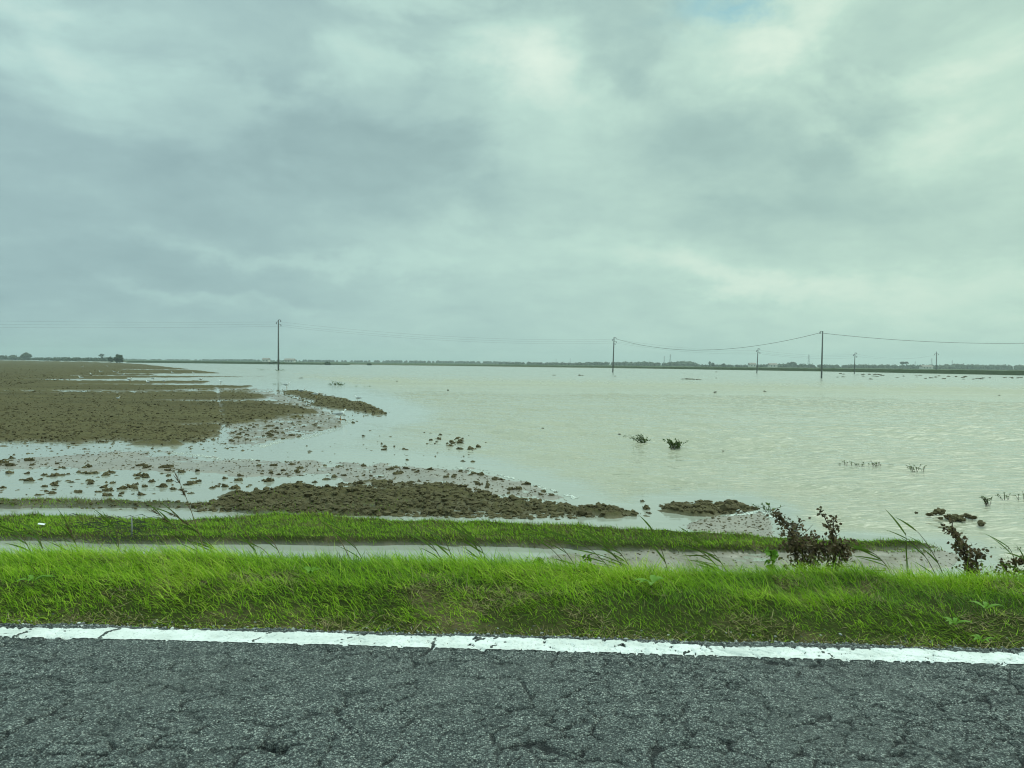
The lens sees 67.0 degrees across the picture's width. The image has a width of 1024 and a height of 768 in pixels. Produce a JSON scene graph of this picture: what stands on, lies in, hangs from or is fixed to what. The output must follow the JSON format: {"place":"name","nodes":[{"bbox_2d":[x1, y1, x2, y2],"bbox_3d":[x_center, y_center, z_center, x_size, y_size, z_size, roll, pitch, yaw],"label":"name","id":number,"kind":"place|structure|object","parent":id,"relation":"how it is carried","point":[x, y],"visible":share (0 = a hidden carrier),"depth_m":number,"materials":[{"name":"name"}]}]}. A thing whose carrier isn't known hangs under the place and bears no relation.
{"place":"outdoors","nodes":[
{"label":"outdoors","id":0,"kind":"place"},
{"bbox_2d":[284,358,295,361],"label":"farm shed","id":1,"kind":"structure","parent":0,"point":[289,360],"depth_m":896.74,"materials":[{"name":"tile"}]},
{"bbox_2d":[0,492,941,553],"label":"grass","id":2,"kind":"structure","parent":0,"point":[47,529],"depth_m":10.19,"materials":[{"name":"green plant"}]},
{"bbox_2d":[0,624,1023,767],"bbox_3d":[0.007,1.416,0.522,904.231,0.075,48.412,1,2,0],"label":"road","id":3,"kind":"structure","parent":0,"point":[83,696],"depth_m":3.19,"materials":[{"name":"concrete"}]},
{"bbox_2d":[0,360,1023,578],"bbox_3d":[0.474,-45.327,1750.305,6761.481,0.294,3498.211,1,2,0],"label":"water","id":4,"kind":"structure","parent":0,"point":[789,442],"depth_m":21.47,"materials":[{"name":"grey liquid"}]},
{"bbox_2d":[332,409,345,419],"bbox_3d":[-6.745,1.194,30.293,0.624,0.434,0.194,0,2,-25],"label":"gull","id":5,"kind":"object","parent":4,"relation":"on","point":[340,414],"visible":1,"depth_m":30.24,"materials":[{"name":"white"}]},
{"bbox_2d":[170,420,775,518],"bbox_3d":[-4.468,1.691,19.434,7.710,0.076,22.052,0,2,-29],"label":"foam","id":6,"kind":"object","parent":4,"relation":"on","point":[573,497],"visible":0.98,"depth_m":16.59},
{"bbox_2d":[623,434,650,442],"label":"flooded weed","id":7,"kind":"object","parent":4,"relation":"in","point":[641,440],"visible":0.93,"depth_m":22.45,"materials":[{"name":"green plant"}]},
{"bbox_2d":[663,438,688,449],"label":"flooded weed","id":8,"kind":"object","parent":4,"relation":"on","point":[677,444],"visible":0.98,"depth_m":21.17,"materials":[{"name":"green plant"}]},
{"bbox_2d":[752,502,781,511],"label":"flooded weed","id":9,"kind":"object","parent":4,"relation":"in","point":[768,504],"visible":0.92,"depth_m":12.16,"materials":[{"name":"green plant"}]},
{"bbox_2d":[839,460,892,466],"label":"flooded weed","id":10,"kind":"object","parent":4,"relation":"on","point":[862,464],"visible":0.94,"depth_m":18.15,"materials":[{"name":"green plant"}]},
{"bbox_2d":[906,464,926,471],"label":"flooded weed","id":11,"kind":"object","parent":4,"relation":"on","point":[910,468],"visible":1,"depth_m":17.45,"materials":[{"name":"green plant"}]},
{"bbox_2d":[933,507,945,514],"bbox_3d":[6.820,2.033,12.347,0.187,0.118,0.166,0,2,-13],"label":"mud clod","id":12,"kind":"object","parent":4,"relation":"on","point":[939,511],"visible":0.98,"depth_m":12.31,"materials":[{"name":"soil"}]},
{"bbox_2d":[949,514,963,521],"bbox_3d":[6.801,2.051,11.834,0.218,0.126,0.148,1,2,29],"label":"mud clod","id":13,"kind":"object","parent":4,"relation":"on","point":[954,516],"visible":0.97,"depth_m":11.82,"materials":[{"name":"soil"}]},
{"bbox_2d":[957,517,965,521],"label":"mud clod","id":14,"kind":"object","parent":4,"relation":"on","point":[961,519],"visible":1,"depth_m":11.73,"materials":[{"name":"soil"}]},
{"bbox_2d":[963,513,971,518],"bbox_3d":[7.086,2.047,12.021,0.117,0.079,0.162,-6,7,-45],"label":"mud clod","id":15,"kind":"object","parent":4,"relation":"on","point":[967,515],"visible":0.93,"depth_m":11.99,"materials":[{"name":"soil"}]},
{"bbox_2d":[977,520,985,525],"bbox_3d":[6.971,2.060,11.474,0.120,0.060,0.135,-19,15,22],"label":"mud clod","id":16,"kind":"object","parent":4,"relation":"on","point":[980,523],"visible":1,"depth_m":11.46,"materials":[{"name":"soil"}]},
{"bbox_2d":[979,496,992,505],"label":"flooded weed","id":17,"kind":"object","parent":4,"relation":"on","point":[985,500],"visible":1,"depth_m":13.16,"materials":[{"name":"green plant"}]},
{"bbox_2d":[997,491,1023,499],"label":"flooded weed","id":18,"kind":"object","parent":4,"relation":"on","point":[1009,494],"visible":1,"depth_m":13.86,"materials":[{"name":"green plant"}]},
{"bbox_2d":[0,359,1023,648],"bbox_3d":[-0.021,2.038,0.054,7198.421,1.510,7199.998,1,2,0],"label":"ground","id":19,"kind":"structure","parent":0,"point":[166,391],"depth_m":9.47,"materials":[{"name":"brown soil"}]},
{"bbox_2d":[0,521,42,549],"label":"reed","id":20,"kind":"object","parent":19,"relation":"on","point":[24,541],"visible":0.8,"depth_m":5.77,"materials":[{"name":"green plant"}]},
{"bbox_2d":[0,355,50,359],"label":"woodland","id":21,"kind":"object","parent":19,"relation":"on","point":[10,357],"visible":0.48,"depth_m":822.45,"materials":[{"name":"green plant"}]},
{"bbox_2d":[19,352,31,359],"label":"tree","id":22,"kind":"object","parent":19,"relation":"on","point":[26,356],"visible":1,"depth_m":797.71,"materials":[{"name":"green plant"}]},
{"bbox_2d":[23,477,35,480],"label":"mud clod","id":23,"kind":"object","parent":19,"relation":"on","point":[29,479],"visible":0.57,"depth_m":14.43,"materials":[{"name":"soil"}]},
{"bbox_2d":[24,457,34,460],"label":"mud clod","id":24,"kind":"object","parent":19,"relation":"on","point":[29,459],"visible":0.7,"depth_m":17.14,"materials":[{"name":"soil"}]},
{"bbox_2d":[16,575,53,581],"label":"dock plant","id":25,"kind":"object","parent":19,"relation":"on","point":[31,577],"visible":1,"depth_m":4.52,"materials":[{"name":"green plant"}]},
{"bbox_2d":[47,511,76,549],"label":"reed","id":26,"kind":"object","parent":19,"relation":"on","point":[68,528],"visible":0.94,"depth_m":6.11,"materials":[{"name":"green plant"}]},
{"bbox_2d":[39,356,122,360],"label":"woodland","id":27,"kind":"object","parent":19,"relation":"on","point":[73,359],"visible":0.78,"depth_m":696.74,"materials":[{"name":"green plant"}]},
{"bbox_2d":[84,471,99,473],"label":"mud clod","id":28,"kind":"object","parent":19,"relation":"on","point":[94,472],"visible":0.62,"depth_m":15.46,"materials":[{"name":"soil"}]},
{"bbox_2d":[94,509,118,547],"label":"reed","id":29,"kind":"object","parent":19,"relation":"on","point":[109,522],"visible":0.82,"depth_m":5.71,"materials":[{"name":"green plant"}]},
{"bbox_2d":[102,487,113,491],"bbox_3d":[-7.061,1.870,13.505,0.192,0.135,0.236,-5,13,10],"label":"mud clod","id":30,"kind":"object","parent":19,"relation":"on","point":[106,489],"visible":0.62,"depth_m":13.47,"materials":[{"name":"soil"}]},
{"bbox_2d":[54,513,179,542],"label":"flattened weeds","id":31,"kind":"object","parent":19,"relation":"on","point":[134,527],"visible":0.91,"depth_m":9.77,"materials":[{"name":"green plant"}]},
{"bbox_2d":[113,354,123,362],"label":"tree","id":32,"kind":"object","parent":19,"relation":"on","point":[117,358],"visible":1,"depth_m":428.53,"materials":[{"name":"green plant"}]},
{"bbox_2d":[131,518,132,536],"bbox_3d":[-4.772,1.852,9.696,0.031,0.351,0.025,2,2,30],"label":"stick","id":33,"kind":"object","parent":19,"relation":"on","point":[131,527],"visible":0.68,"depth_m":9.69,"materials":[{"name":"grey wood"}]},
{"bbox_2d":[156,483,167,487],"bbox_3d":[-6.300,1.871,13.991,0.268,0.139,0.196,13,-9,30],"label":"mud clod","id":34,"kind":"object","parent":19,"relation":"on","point":[161,485],"visible":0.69,"depth_m":13.95,"materials":[{"name":"soil"}]},
{"bbox_2d":[144,501,197,551],"bbox_3d":[-2.510,1.182,5.832,0.571,0.585,0.068,1,2,0],"label":"reed","id":35,"kind":"object","parent":19,"relation":"on","point":[164,517],"visible":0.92,"depth_m":5.82,"materials":[{"name":"green plant"}]},
{"bbox_2d":[149,502,217,554],"bbox_3d":[-2.495,1.221,6.008,0.688,0.590,0.083,1,2,9],"label":"reed","id":36,"kind":"object","parent":19,"relation":"on","point":[182,520],"visible":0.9,"depth_m":6.00,"materials":[{"name":"green plant"}]},
{"bbox_2d":[173,469,204,551],"bbox_3d":[-2.310,0.990,5.563,0.270,0.760,0.054,1,2,0],"label":"reed","id":37,"kind":"object","parent":19,"relation":"on","point":[183,494],"visible":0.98,"depth_m":5.55,"materials":[{"name":"plant"}]},
{"bbox_2d":[229,484,240,488],"bbox_3d":[-4.963,1.881,13.822,0.209,0.175,0.184,-2,-6,-42],"label":"mud clod","id":38,"kind":"object","parent":19,"relation":"on","point":[236,486],"visible":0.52,"depth_m":13.79,"materials":[{"name":"soil"}]},
{"bbox_2d":[126,361,349,364],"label":"grass bank","id":39,"kind":"structure","parent":19,"relation":"on","point":[215,362],"depth_m":476.99,"materials":[{"name":"green plant"}]},
{"bbox_2d":[228,515,256,552],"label":"reed","id":40,"kind":"object","parent":19,"relation":"on","point":[237,522],"visible":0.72,"depth_m":5.94,"materials":[{"name":"green plant"}]},
{"bbox_2d":[225,530,279,558],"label":"reed","id":41,"kind":"object","parent":19,"relation":"on","point":[270,539],"visible":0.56,"depth_m":5.79,"materials":[{"name":"green plant"}]},
{"bbox_2d":[262,358,270,361],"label":"farm house","id":42,"kind":"structure","parent":19,"relation":"on","point":[266,359],"depth_m":895.70,"materials":[{"name":"tile"}]},
{"bbox_2d":[264,477,274,481],"bbox_3d":[-4.648,1.861,14.689,0.208,0.166,0.231,-15,14,11],"label":"mud clod","id":43,"kind":"object","parent":19,"relation":"on","point":[268,479],"visible":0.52,"depth_m":14.66,"materials":[{"name":"soil"}]},
{"bbox_2d":[276,319,280,369],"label":"utility pole","id":44,"kind":"object","parent":19,"relation":"on","point":[278,342],"visible":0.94,"depth_m":182.28,"materials":[{"name":"brown wood"}]},
{"bbox_2d":[5,326,274,327],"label":"power line","id":45,"kind":"object","parent":44,"relation":"attached to","point":[165,327],"visible":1,"depth_m":178.40,"materials":[{"name":"metal"}]},
{"bbox_2d":[303,566,321,572],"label":"dock plant","id":46,"kind":"object","parent":19,"relation":"on","point":[309,569],"visible":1,"depth_m":4.62,"materials":[{"name":"green plant"}]},
{"bbox_2d":[123,358,504,363],"bbox_3d":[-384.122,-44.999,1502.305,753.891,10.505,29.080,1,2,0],"label":"woodland","id":47,"kind":"object","parent":19,"relation":"on","point":[437,361],"visible":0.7,"depth_m":1498.19,"materials":[{"name":"green plant"}]},
{"bbox_2d":[316,519,348,557],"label":"reed","id":48,"kind":"object","parent":19,"relation":"on","point":[327,525],"visible":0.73,"depth_m":5.54,"materials":[{"name":"green plant"}]},
{"bbox_2d":[317,514,361,558],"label":"reed","id":49,"kind":"object","parent":19,"relation":"on","point":[340,534],"visible":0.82,"depth_m":6.00,"materials":[{"name":"green plant"}]},
{"bbox_2d":[399,517,451,560],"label":"reed","id":50,"kind":"object","parent":19,"relation":"on","point":[436,544],"visible":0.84,"depth_m":5.70,"materials":[{"name":"green plant"}]},
{"bbox_2d":[443,520,484,557],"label":"reed","id":51,"kind":"object","parent":19,"relation":"on","point":[470,537],"visible":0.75,"depth_m":5.55,"materials":[{"name":"green plant"}]},
{"bbox_2d":[0,361,942,565],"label":"clods","id":52,"kind":"object","parent":19,"relation":"on","point":[580,512],"visible":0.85,"depth_m":12.82,"materials":[{"name":"soil"}]},
{"bbox_2d":[0,389,956,570],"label":"mud crumbs","id":53,"kind":"object","parent":19,"relation":"on","point":[425,487],"visible":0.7,"depth_m":15.36,"materials":[{"name":"soil"}]},
{"bbox_2d":[0,517,1023,649],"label":"grass","id":54,"kind":"structure","parent":19,"relation":"on","point":[37,556],"depth_m":4.62,"materials":[{"name":"green plant"}]},
{"bbox_2d":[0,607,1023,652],"bbox_3d":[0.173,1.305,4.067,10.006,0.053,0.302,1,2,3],"label":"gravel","id":55,"kind":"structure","parent":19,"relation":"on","point":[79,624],"depth_m":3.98,"materials":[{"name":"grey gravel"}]},
{"bbox_2d":[523,530,574,564],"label":"reed","id":56,"kind":"object","parent":19,"relation":"on","point":[542,542],"visible":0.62,"depth_m":5.94,"materials":[{"name":"green plant"}]},
{"bbox_2d":[540,523,630,569],"bbox_3d":[0.549,1.226,5.464,0.726,0.504,0.204,1,2,0],"label":"reed","id":57,"kind":"object","parent":19,"relation":"on","point":[607,549],"visible":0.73,"depth_m":5.46,"materials":[{"name":"green plant"}]},
{"bbox_2d":[578,554,595,568],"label":"shrub","id":58,"kind":"object","parent":19,"relation":"on","point":[587,559],"visible":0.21,"depth_m":5.41,"materials":[{"name":"green plant"}]},
{"bbox_2d":[499,360,698,365],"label":"woodland","id":59,"kind":"object","parent":19,"relation":"on","point":[671,363],"visible":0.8,"depth_m":1048.64,"materials":[{"name":"green plant"}]},
{"bbox_2d":[612,337,615,371],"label":"utility pole","id":60,"kind":"object","parent":19,"relation":"on","point":[613,355],"visible":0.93,"depth_m":212.72,"materials":[{"name":"grey wood"}]},
{"bbox_2d":[633,575,663,585],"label":"dock plant","id":61,"kind":"object","parent":19,"relation":"on","point":[653,578],"visible":1,"depth_m":4.56,"materials":[{"name":"green plant"}]},
{"bbox_2d":[640,516,666,567],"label":"reed","id":62,"kind":"object","parent":19,"relation":"on","point":[656,543],"visible":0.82,"depth_m":5.70,"materials":[{"name":"green plant"}]},
{"bbox_2d":[667,528,726,570],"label":"reed","id":63,"kind":"object","parent":19,"relation":"on","point":[697,549],"visible":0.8,"depth_m":5.77,"materials":[{"name":"green plant"}]},
{"bbox_2d":[460,365,1023,374],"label":"dike","id":64,"kind":"structure","parent":19,"relation":"on","point":[984,372],"depth_m":330.73,"materials":[{"name":"green plant"}]},
{"bbox_2d":[748,363,755,366],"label":"farm house","id":65,"kind":"structure","parent":19,"relation":"on","point":[751,364],"depth_m":885.70,"materials":[{"name":"tile"}]},
{"bbox_2d":[764,546,778,567],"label":"shrub","id":66,"kind":"object","parent":19,"relation":"on","point":[773,554],"visible":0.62,"depth_m":5.46,"materials":[{"name":"green plant"}]},
{"bbox_2d":[767,363,777,366],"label":"farm house","id":67,"kind":"structure","parent":19,"relation":"on","point":[772,364],"depth_m":896.09,"materials":[{"name":"tile"}]},
{"bbox_2d":[766,509,834,571],"bbox_3d":[2.216,1.256,5.846,0.748,0.655,0.380,0,2,-34],"label":"shrub","id":68,"kind":"object","parent":19,"relation":"on","point":[795,545],"visible":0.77,"depth_m":5.79,"materials":[{"name":"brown plant"}]},
{"bbox_2d":[820,331,822,377],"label":"utility pole","id":69,"kind":"object","parent":19,"relation":"on","point":[822,355],"visible":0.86,"depth_m":147.37,"materials":[{"name":"brown wood"}]},
{"bbox_2d":[618,333,817,349],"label":"overhead cable","id":70,"kind":"object","parent":69,"relation":"attached to","point":[721,349],"visible":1,"depth_m":169.84,"materials":[{"name":"metal"}]},
{"bbox_2d":[824,333,1011,343],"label":"overhead cable","id":71,"kind":"object","parent":69,"relation":"attached to","point":[922,341],"visible":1,"depth_m":148.06,"materials":[{"name":"metal"}]},
{"bbox_2d":[812,506,858,571],"bbox_3d":[2.491,1.269,5.846,0.408,0.681,0.530,1,2,22],"label":"shrub","id":72,"kind":"object","parent":19,"relation":"on","point":[840,546],"visible":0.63,"depth_m":5.83,"materials":[{"name":"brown plant"}]},
{"bbox_2d":[694,362,1023,369],"bbox_3d":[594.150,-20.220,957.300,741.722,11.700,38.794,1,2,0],"label":"woodland","id":73,"kind":"object","parent":19,"relation":"on","point":[983,366],"visible":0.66,"depth_m":948.68,"materials":[{"name":"green plant"}]},
{"bbox_2d":[843,541,892,577],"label":"reed","id":74,"kind":"object","parent":19,"relation":"on","point":[863,550],"visible":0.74,"depth_m":5.34,"materials":[{"name":"green plant"}]},
{"bbox_2d":[885,509,907,572],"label":"reed","id":75,"kind":"object","parent":19,"relation":"on","point":[898,524],"visible":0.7,"depth_m":5.75,"materials":[{"name":"green plant"}]},
{"bbox_2d":[884,518,943,575],"bbox_3d":[2.975,1.271,5.650,0.409,0.607,0.235,1,2,0],"label":"reed","id":76,"kind":"object","parent":19,"relation":"on","point":[921,552],"visible":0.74,"depth_m":5.60,"materials":[{"name":"green plant"}]},
{"bbox_2d":[944,617,971,624],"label":"dock plant","id":77,"kind":"object","parent":19,"relation":"on","point":[954,620],"visible":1,"depth_m":4.07,"materials":[{"name":"green plant"}]},
{"bbox_2d":[938,515,994,576],"bbox_3d":[3.383,1.300,5.792,0.415,0.617,0.284,0,2,-31],"label":"shrub","id":78,"kind":"object","parent":19,"relation":"on","point":[960,544],"visible":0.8,"depth_m":5.75,"materials":[{"name":"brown plant"}]},
{"bbox_2d":[971,634,995,641],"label":"dock plant","id":79,"kind":"object","parent":19,"relation":"on","point":[980,639],"visible":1,"depth_m":3.90,"materials":[{"name":"green plant"}]},
{"bbox_2d":[967,601,1004,608],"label":"dock plant","id":80,"kind":"object","parent":19,"relation":"on","point":[985,605],"visible":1,"depth_m":4.25,"materials":[{"name":"green plant"}]},
{"bbox_2d":[986,534,1023,577],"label":"reed","id":81,"kind":"object","parent":19,"relation":"on","point":[1012,554],"visible":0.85,"depth_m":5.45,"materials":[{"name":"green plant"}]},
{"bbox_2d":[993,555,1023,579],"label":"shrub","id":82,"kind":"object","parent":19,"relation":"on","point":[1019,561],"visible":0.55,"depth_m":5.77,"materials":[{"name":"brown plant"}]},
{"bbox_2d":[0,0,1023,368],"label":"sky","id":83,"kind":"structure","parent":0,"point":[684,175],"materials":[{"name":"grey"}]},
{"bbox_2d":[919,365,932,368],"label":"farm shed","id":84,"kind":"structure","parent":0,"point":[925,366],"depth_m":896.03,"materials":[{"name":"tile"}]}
]}

